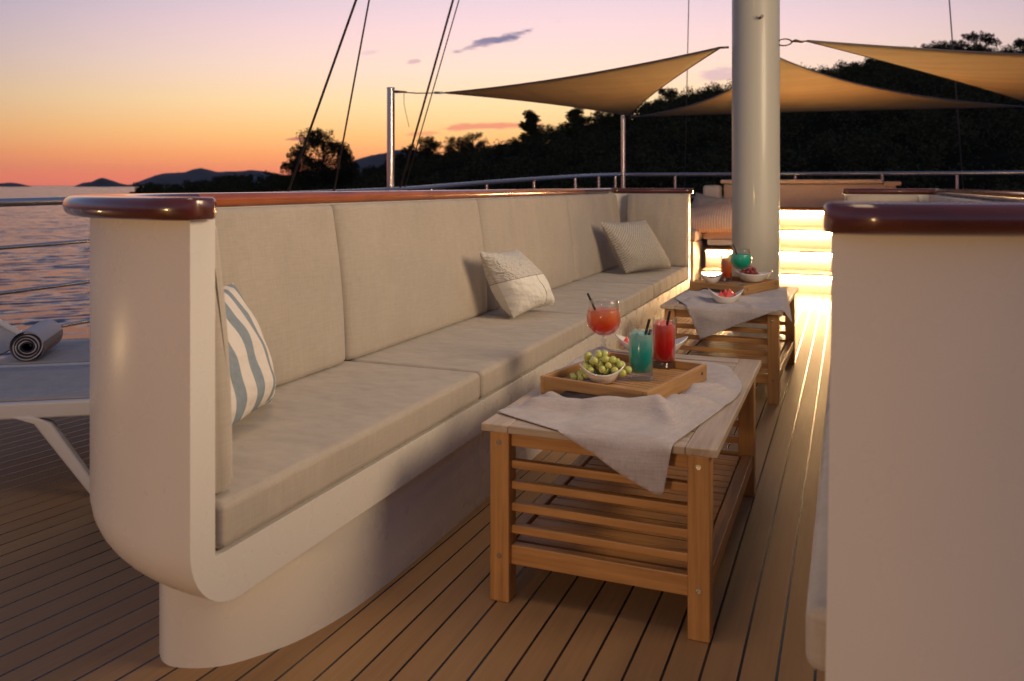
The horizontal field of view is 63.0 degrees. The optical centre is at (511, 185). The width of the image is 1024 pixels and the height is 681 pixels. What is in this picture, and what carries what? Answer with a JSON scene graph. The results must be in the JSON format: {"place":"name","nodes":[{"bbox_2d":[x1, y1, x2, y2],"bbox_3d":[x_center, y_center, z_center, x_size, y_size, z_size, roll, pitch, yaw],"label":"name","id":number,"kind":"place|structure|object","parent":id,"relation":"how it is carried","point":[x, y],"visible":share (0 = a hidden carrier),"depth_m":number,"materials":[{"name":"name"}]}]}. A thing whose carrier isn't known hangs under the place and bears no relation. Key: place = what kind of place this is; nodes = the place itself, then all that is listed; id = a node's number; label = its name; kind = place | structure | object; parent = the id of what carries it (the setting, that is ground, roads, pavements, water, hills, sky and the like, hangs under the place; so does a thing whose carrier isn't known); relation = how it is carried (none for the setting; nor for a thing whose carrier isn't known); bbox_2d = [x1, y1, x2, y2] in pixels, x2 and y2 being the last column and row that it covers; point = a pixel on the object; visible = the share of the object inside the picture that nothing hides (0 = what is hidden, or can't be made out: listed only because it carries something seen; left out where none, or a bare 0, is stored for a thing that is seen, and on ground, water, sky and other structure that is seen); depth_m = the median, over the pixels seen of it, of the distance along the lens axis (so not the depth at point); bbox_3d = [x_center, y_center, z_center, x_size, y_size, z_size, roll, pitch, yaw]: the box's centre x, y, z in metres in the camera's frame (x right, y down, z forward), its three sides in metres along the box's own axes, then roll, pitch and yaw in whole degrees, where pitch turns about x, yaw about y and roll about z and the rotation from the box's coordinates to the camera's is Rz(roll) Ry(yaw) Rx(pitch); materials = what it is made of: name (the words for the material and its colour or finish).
{"place":"outdoors","nodes":[
{"label":"outdoors","id":0,"kind":"place"},
{"bbox_2d":[0,182,31,186],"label":"island","id":1,"kind":"structure","parent":0,"point":[10,184],"depth_m":2509.45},
{"bbox_2d":[0,186,183,364],"bbox_3d":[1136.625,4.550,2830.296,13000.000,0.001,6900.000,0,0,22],"label":"sea","id":2,"kind":"structure","parent":0,"point":[20,268],"depth_m":49.87,"materials":[{"name":"blue liquid"}]},
{"bbox_2d":[74,178,133,186],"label":"island","id":3,"kind":"structure","parent":0,"point":[102,182],"depth_m":2427.16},
{"bbox_2d":[130,168,288,185],"bbox_3d":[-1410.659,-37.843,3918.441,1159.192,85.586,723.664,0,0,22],"label":"hills","id":4,"kind":"structure","parent":0,"point":[178,178],"depth_m":3761.24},
{"bbox_2d":[352,150,441,175],"bbox_3d":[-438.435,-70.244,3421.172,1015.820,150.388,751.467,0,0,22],"label":"hills","id":5,"kind":"structure","parent":0,"point":[376,160],"depth_m":3294.12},
{"bbox_2d":[0,0,1023,185],"label":"sky","id":6,"kind":"structure","parent":0,"point":[128,92],"materials":[{"name":"orange"}]},
{"bbox_2d":[131,73,1023,248],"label":"hillside","id":7,"kind":"structure","parent":0,"point":[986,160],"depth_m":74.51,"materials":[{"name":"plant"}]},
{"bbox_2d":[201,174,226,188],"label":"bush","id":8,"kind":"object","parent":7,"relation":"on","point":[214,177],"visible":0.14,"depth_m":160.39,"materials":[{"name":"green plant"}]},
{"bbox_2d":[252,172,267,182],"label":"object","id":9,"kind":"structure","parent":7,"relation":"on","point":[260,174],"depth_m":155.58,"materials":[{"name":"grey"}]},
{"bbox_2d":[280,146,312,190],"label":"pine tree","id":10,"kind":"object","parent":7,"relation":"on","point":[286,180],"visible":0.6,"depth_m":118.02,"materials":[{"name":"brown plant"}]},
{"bbox_2d":[286,127,357,190],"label":"pine tree","id":11,"kind":"object","parent":7,"relation":"on","point":[325,171],"visible":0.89,"depth_m":116.55,"materials":[{"name":"green plant"}]},
{"bbox_2d":[334,150,360,187],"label":"pine tree","id":12,"kind":"object","parent":7,"relation":"on","point":[348,177],"visible":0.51,"depth_m":120.59,"materials":[{"name":"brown plant"}]},
{"bbox_2d":[362,165,379,176],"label":"bush","id":13,"kind":"object","parent":7,"relation":"on","point":[367,173],"visible":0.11,"depth_m":140.39,"materials":[{"name":"green plant"}]},
{"bbox_2d":[395,147,416,166],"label":"pine tree","id":14,"kind":"object","parent":7,"relation":"on","point":[400,155],"visible":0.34,"depth_m":134.28,"materials":[{"name":"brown plant"}]},
{"bbox_2d":[403,136,441,160],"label":"pine tree","id":15,"kind":"object","parent":7,"relation":"on","point":[428,145],"visible":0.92,"depth_m":132.16,"materials":[{"name":"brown plant"}]},
{"bbox_2d":[442,136,473,160],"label":"pine tree","id":16,"kind":"object","parent":7,"relation":"on","point":[449,148],"visible":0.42,"depth_m":131.07,"materials":[{"name":"brown plant"}]},
{"bbox_2d":[457,132,489,157],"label":"pine tree","id":17,"kind":"object","parent":7,"relation":"on","point":[475,137],"visible":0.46,"depth_m":130.38,"materials":[{"name":"brown plant"}]},
{"bbox_2d":[517,110,544,141],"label":"pine tree","id":18,"kind":"object","parent":7,"relation":"on","point":[531,118],"visible":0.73,"depth_m":125.20,"materials":[{"name":"brown plant"}]},
{"bbox_2d":[531,124,555,136],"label":"pine tree","id":19,"kind":"object","parent":7,"relation":"on","point":[543,129],"visible":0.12,"depth_m":124.84,"materials":[{"name":"green plant"}]},
{"bbox_2d":[560,107,585,133],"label":"pine tree","id":20,"kind":"object","parent":7,"relation":"on","point":[572,114],"visible":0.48,"depth_m":121.21,"materials":[{"name":"brown plant"}]},
{"bbox_2d":[128,41,1023,246],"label":"woodland","id":21,"kind":"object","parent":7,"relation":"on","point":[552,139],"visible":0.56,"depth_m":82.54,"materials":[{"name":"green plant"}]},
{"bbox_2d":[571,111,612,132],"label":"pine tree","id":22,"kind":"object","parent":7,"relation":"on","point":[595,114],"visible":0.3,"depth_m":118.69,"materials":[{"name":"green plant"}]},
{"bbox_2d":[591,113,630,129],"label":"pine tree","id":23,"kind":"object","parent":7,"relation":"on","point":[604,121],"visible":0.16,"depth_m":116.75,"materials":[{"name":"green plant"}]},
{"bbox_2d":[647,87,678,108],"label":"pine tree","id":24,"kind":"object","parent":7,"relation":"on","point":[662,91],"visible":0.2,"depth_m":111.07,"materials":[{"name":"green plant"}]},
{"bbox_2d":[920,43,933,48],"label":"pine tree","id":25,"kind":"object","parent":7,"relation":"on","point":[922,45],"visible":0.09,"depth_m":100.52,"materials":[{"name":"green plant"}]},
{"bbox_2d":[929,39,963,49],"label":"pine tree","id":26,"kind":"object","parent":7,"relation":"on","point":[937,46],"visible":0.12,"depth_m":100.75,"materials":[{"name":"green plant"}]},
{"bbox_2d":[949,30,1006,52],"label":"pine tree","id":27,"kind":"object","parent":7,"relation":"on","point":[989,40],"visible":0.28,"depth_m":99.07,"materials":[{"name":"green plant"}]},
{"bbox_2d":[1011,38,1023,51],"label":"pine tree","id":28,"kind":"object","parent":7,"relation":"on","point":[1018,40],"visible":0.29,"depth_m":100.03,"materials":[{"name":"green plant"}]},
{"bbox_2d":[587,307,619,334],"bbox_3d":[0.309,0.490,2.823,0.116,0.210,0.116,0,0,22],"label":"cocktail drink","id":29,"kind":"object","parent":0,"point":[603,320],"visible":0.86,"depth_m":2.78,"materials":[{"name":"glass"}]},
{"bbox_2d":[587,293,595,309],"bbox_3d":[0.275,0.409,2.815,0.049,0.095,0.008,0,0,-7],"label":"drinking straw","id":30,"kind":"object","parent":29,"relation":"in","point":[591,301],"visible":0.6,"depth_m":2.81,"materials":[{"name":"black"}]},
{"bbox_2d":[684,0,688,187],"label":"forestay","id":31,"kind":"object","parent":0,"point":[686,95],"visible":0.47,"depth_m":12.29,"materials":[{"name":"grey metal"}]},
{"bbox_2d":[949,0,963,188],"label":"forestay","id":32,"kind":"object","parent":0,"point":[956,99],"visible":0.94,"depth_m":11.64,"materials":[{"name":"grey metal"}]},
{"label":"yacht hull","id":33,"kind":"structure","parent":0,"visible":0},
{"bbox_2d":[0,267,830,680],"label":"deck","id":34,"kind":"structure","parent":33,"relation":"on","point":[78,597],"depth_m":2.09,"materials":[{"name":"brown wood"}]},
{"bbox_2d":[0,365,89,493],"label":"sun lounger","id":35,"kind":"object","parent":34,"relation":"on","point":[49,387],"visible":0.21,"depth_m":2.82,"materials":[{"name":"white plastic"}]},
{"bbox_2d":[0,319,89,367],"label":"cushion","id":36,"kind":"object","parent":35,"relation":"on","point":[67,352],"visible":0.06,"depth_m":3.62,"materials":[{"name":"white fabric"}]},
{"bbox_2d":[9,319,62,361],"bbox_3d":[-2.020,0.658,3.560,0.125,0.124,0.338,0,0,-16],"label":"rolled towel","id":37,"kind":"object","parent":36,"relation":"on","point":[35,341],"visible":1,"depth_m":3.42,"materials":[{"name":"grey fabric"}]},
{"bbox_2d":[62,188,693,667],"bbox_3d":[0.066,0.537,3.997,0.721,1.030,5.217,0,0,22],"label":"built in sofa","id":38,"kind":"object","parent":34,"relation":"on","point":[342,472],"visible":0.94,"depth_m":2.21,"materials":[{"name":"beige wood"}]},
{"bbox_2d":[223,283,275,425],"bbox_3d":[-0.714,0.419,2.076,0.207,0.338,0.418,0,0,9],"label":"pillow","id":39,"kind":"object","parent":38,"relation":"on","point":[252,380],"visible":0.45,"depth_m":2.05,"materials":[{"name":"fabric"}]},
{"bbox_2d":[479,249,554,317],"bbox_3d":[0.029,0.436,3.782,0.249,0.303,0.440,0,0,22],"label":"pillow","id":40,"kind":"object","parent":38,"relation":"on","point":[517,280],"visible":1,"depth_m":3.69,"materials":[{"name":"beige fabric"}]},
{"bbox_2d":[601,220,670,272],"bbox_3d":[0.846,0.412,5.639,0.644,0.345,0.204,0,0,-41],"label":"pillow","id":41,"kind":"object","parent":38,"relation":"on","point":[636,246],"visible":1,"depth_m":5.54,"materials":[{"name":"beige fabric"}]},
{"bbox_2d":[387,87,396,187],"bbox_3d":[-1.236,0.021,8.615,0.112,2.057,0.085,0,0,22],"label":"sail pole","id":42,"kind":"object","parent":34,"relation":"on","point":[390,137],"visible":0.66,"depth_m":8.59,"materials":[{"name":"silver metal"}]},
{"bbox_2d":[405,92,433,93],"bbox_3d":[-0.974,-0.955,8.590,0.554,0.032,0.012,0,0,6],"label":"tie rope","id":43,"kind":"object","parent":42,"relation":"attached to","point":[419,93],"visible":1,"depth_m":8.58,"materials":[{"name":"grey fabric"}]},
{"bbox_2d":[0,171,1023,327],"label":"ship railing","id":44,"kind":"object","parent":34,"relation":"on","point":[31,201],"visible":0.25,"depth_m":10.07,"materials":[{"name":"silver metal"}]},
{"bbox_2d":[481,349,760,642],"bbox_3d":[0.389,0.825,2.490,0.585,0.450,1.050,0,0,22],"label":"side table","id":45,"kind":"object","parent":34,"relation":"on","point":[587,513],"visible":0.65,"depth_m":2.09,"materials":[{"name":"brown wood"}]},
{"bbox_2d":[498,346,741,494],"bbox_3d":[0.357,0.624,2.449,0.588,0.175,1.016,0,0,22],"label":"linen napkin","id":46,"kind":"object","parent":45,"relation":"on","point":[634,439],"visible":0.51,"depth_m":2.10,"materials":[{"name":"white fabric"}]},
{"bbox_2d":[540,352,706,398],"bbox_3d":[0.337,0.569,2.467,0.336,0.050,0.420,0,0,34],"label":"serving tray","id":47,"kind":"object","parent":46,"relation":"on","point":[664,379],"visible":0.66,"depth_m":2.39,"materials":[{"name":"brown wood"}]},
{"bbox_2d":[579,363,624,383],"bbox_3d":[0.259,0.540,2.402,0.132,0.054,0.086,0,0,2],"label":"serving bowl","id":48,"kind":"object","parent":47,"relation":"on","point":[603,378],"visible":0.82,"depth_m":2.37,"materials":[{"name":"white ceramic"}]},
{"bbox_2d":[569,350,631,380],"bbox_3d":[0.256,0.522,2.415,0.180,0.088,0.105,0,0,4],"label":"grape bunch","id":49,"kind":"object","parent":48,"relation":"in","point":[602,364],"visible":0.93,"depth_m":2.39,"materials":[{"name":"green food"}]},
{"bbox_2d":[629,329,651,372],"bbox_3d":[0.377,0.491,2.446,0.075,0.152,0.075,0,0,22],"label":"cocktail drink","id":50,"kind":"object","parent":47,"relation":"on","point":[640,351],"visible":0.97,"depth_m":2.42,"materials":[{"name":"teal liquid"}]},
{"bbox_2d":[644,319,650,334],"bbox_3d":[0.383,0.460,2.442,0.008,0.146,0.058,0,0,-36],"label":"drinking straw","id":51,"kind":"object","parent":50,"relation":"in","point":[647,325],"visible":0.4,"depth_m":2.42,"materials":[{"name":"black"}]},
{"bbox_2d":[653,320,674,360],"bbox_3d":[0.473,0.491,2.606,0.075,0.152,0.075,0,0,22],"label":"cocktail drink","id":52,"kind":"object","parent":47,"relation":"on","point":[663,342],"visible":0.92,"depth_m":2.58,"materials":[{"name":"red liquid"}]},
{"bbox_2d":[666,310,670,325],"bbox_3d":[0.474,0.463,2.595,0.040,0.150,0.008,0,0,22],"label":"drinking straw","id":53,"kind":"object","parent":52,"relation":"in","point":[668,317],"visible":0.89,"depth_m":2.59,"materials":[{"name":"black"}]},
{"bbox_2d":[615,334,687,356],"bbox_3d":[0.481,0.556,2.889,0.250,0.074,0.140,0,0,10],"label":"serving bowl","id":54,"kind":"object","parent":46,"relation":"on","point":[679,342],"visible":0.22,"depth_m":2.88,"materials":[{"name":"white ceramic"}]},
{"bbox_2d":[621,115,624,187],"bbox_3d":[1.603,0.014,11.945,0.092,2.072,0.064,0,0,22],"label":"sail pole","id":55,"kind":"object","parent":34,"relation":"on","point":[622,151],"visible":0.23,"depth_m":11.92,"materials":[{"name":"silver metal"}]},
{"bbox_2d":[689,229,731,287],"bbox_3d":[1.643,0.752,9.190,2.400,0.595,1.320,0,0,22],"label":"corner bench","id":56,"kind":"object","parent":34,"relation":"on","point":[700,242],"visible":0.2,"depth_m":8.69,"materials":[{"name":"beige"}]},
{"bbox_2d":[690,193,728,208],"bbox_3d":[2.144,0.255,9.069,0.580,0.350,0.240,0,0,22],"label":"pillow","id":57,"kind":"object","parent":56,"relation":"on","point":[699,200],"visible":0.29,"depth_m":9.08,"materials":[{"name":"fabric"}]},
{"bbox_2d":[690,201,731,232],"bbox_3d":[1.998,0.320,8.705,0.834,0.339,0.346,0,0,14],"label":"pillow","id":58,"kind":"object","parent":56,"relation":"on","point":[714,218],"visible":0.58,"depth_m":8.56,"materials":[{"name":"fabric"}]},
{"bbox_2d":[660,286,797,404],"bbox_3d":[1.217,0.825,4.565,0.585,0.450,1.050,0,0,23],"label":"side table","id":59,"kind":"object","parent":34,"relation":"on","point":[773,352],"visible":0.49,"depth_m":4.17,"materials":[{"name":"brown wood"}]},
{"bbox_2d":[675,287,791,338],"bbox_3d":[1.215,0.650,4.498,0.602,0.210,0.967,0,0,22],"label":"linen napkin","id":60,"kind":"object","parent":59,"relation":"on","point":[709,315],"visible":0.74,"depth_m":4.10,"materials":[{"name":"white fabric"}]},
{"bbox_2d":[708,288,743,303],"bbox_3d":[1.072,0.556,4.193,0.176,0.074,0.100,0,0,8],"label":"serving bowl","id":61,"kind":"object","parent":60,"relation":"on","point":[723,299],"visible":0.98,"depth_m":4.16,"materials":[{"name":"white ceramic"}]},
{"bbox_2d":[690,276,778,294],"bbox_3d":[1.270,0.569,4.770,0.336,0.050,0.420,0,0,43],"label":"serving tray","id":62,"kind":"object","parent":60,"relation":"on","point":[734,284],"visible":0.91,"depth_m":4.69,"materials":[{"name":"brown wood"}]},
{"bbox_2d":[699,272,722,282],"bbox_3d":[1.155,0.535,4.849,0.140,0.064,0.084,0,0,4],"label":"serving bowl","id":63,"kind":"object","parent":62,"relation":"on","point":[715,279],"visible":0.98,"depth_m":4.82,"materials":[{"name":"white ceramic"}]},
{"bbox_2d":[721,258,731,276],"bbox_3d":[1.269,0.497,4.943,0.070,0.140,0.070,0,0,22],"label":"highball glass","id":64,"kind":"object","parent":62,"relation":"on","point":[726,266],"visible":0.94,"depth_m":4.92,"materials":[{"name":"brown glass"}]},
{"bbox_2d":[731,254,750,268],"bbox_3d":[1.297,0.462,4.732,0.116,0.210,0.116,0,0,22],"label":"cocktail drink","id":65,"kind":"object","parent":62,"relation":"on","point":[740,261],"visible":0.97,"depth_m":4.69,"materials":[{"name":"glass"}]},
{"bbox_2d":[734,270,771,282],"bbox_3d":[1.411,0.534,4.897,0.216,0.066,0.136,0,0,12],"label":"serving bowl","id":66,"kind":"object","parent":62,"relation":"on","point":[760,277],"visible":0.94,"depth_m":4.85,"materials":[{"name":"white ceramic"}]},
{"bbox_2d":[739,265,758,274],"bbox_3d":[1.384,0.514,4.896,0.123,0.090,0.097,0,0,22],"label":"grape bunch","id":67,"kind":"object","parent":66,"relation":"in","point":[750,269],"visible":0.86,"depth_m":4.87,"materials":[{"name":"brown food"}]},
{"bbox_2d":[727,0,784,338],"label":"mast","id":68,"kind":"object","parent":34,"relation":"on","point":[755,130],"visible":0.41,"depth_m":5.58,"materials":[{"name":"white metal"}]},
{"bbox_2d":[287,0,356,191],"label":"shroud","id":69,"kind":"object","parent":68,"relation":"attached to","point":[322,94],"depth_m":6.80,"materials":[{"name":"grey metal"}]},
{"bbox_2d":[333,0,369,190],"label":"shroud","id":70,"kind":"object","parent":68,"relation":"attached to","point":[351,94],"depth_m":7.45,"materials":[{"name":"grey metal"}]},
{"bbox_2d":[400,0,453,186],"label":"shroud","id":71,"kind":"object","parent":68,"relation":"attached to","point":[429,83],"depth_m":8.32,"materials":[{"name":"grey metal"}]},
{"bbox_2d":[405,0,458,186],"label":"shroud","id":72,"kind":"object","parent":68,"relation":"attached to","point":[432,91],"depth_m":8.37,"materials":[{"name":"grey metal"}]},
{"bbox_2d":[779,38,791,45],"bbox_3d":[1.832,-0.960,5.621,0.099,0.054,0.010,0,0,22],"label":"mast ring","id":73,"kind":"object","parent":68,"relation":"attached to","point":[785,39],"visible":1,"depth_m":5.62,"materials":[{"name":"grey metal"}]},
{"bbox_2d":[791,39,808,42],"bbox_3d":[1.922,-0.963,5.585,0.117,0.030,0.024,0,0,22],"label":"sail lashing","id":74,"kind":"object","parent":73,"relation":"attached to","point":[796,41],"visible":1,"depth_m":5.58,"materials":[{"name":"grey fabric"}]},
{"bbox_2d":[809,40,1023,101],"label":"shade sail","id":75,"kind":"object","parent":74,"relation":"attached to","point":[1001,73],"visible":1,"depth_m":6.23,"materials":[{"name":"beige canvas fabric"}]},
{"bbox_2d":[701,208,830,294],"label":"deck steps","id":76,"kind":"structure","parent":34,"relation":"on","point":[810,235],"depth_m":8.50,"materials":[{"name":"white"}]},
{"bbox_2d":[703,179,901,207],"bbox_3d":[3.268,0.199,9.453,2.020,0.522,1.120,0,0,22],"label":"sun lounge","id":77,"kind":"object","parent":34,"relation":"on","point":[807,193],"visible":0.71,"depth_m":9.06,"materials":[{"name":"beige fabric"}]},
{"bbox_2d":[806,188,1023,680],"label":"built in sofa","id":78,"kind":"object","parent":34,"relation":"on","point":[917,567],"visible":1,"depth_m":1.06,"materials":[{"name":"white wood"}]},
{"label":"sail lashing","id":79,"kind":"object","parent":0,"visible":0},
{"bbox_2d":[443,47,718,116],"bbox_3d":[0.434,-0.945,8.864,2.251,0.086,6.098,0,0,2],"label":"shade sail","id":80,"kind":"object","parent":79,"relation":"attached to","point":[629,90],"visible":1,"depth_m":7.95,"materials":[{"name":"grey canvas fabric"}]},
{"bbox_3d":[1.689,-0.985,11.902,0.224,0.050,0.044,0,0,22],"label":"sail lashing","id":81,"kind":"object","parent":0,"visible":0},
{"bbox_2d":[638,57,1023,116],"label":"shade sail","id":82,"kind":"object","parent":81,"relation":"attached to","point":[803,89],"visible":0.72,"depth_m":9.13,"materials":[{"name":"grey canvas fabric"}]}
]}

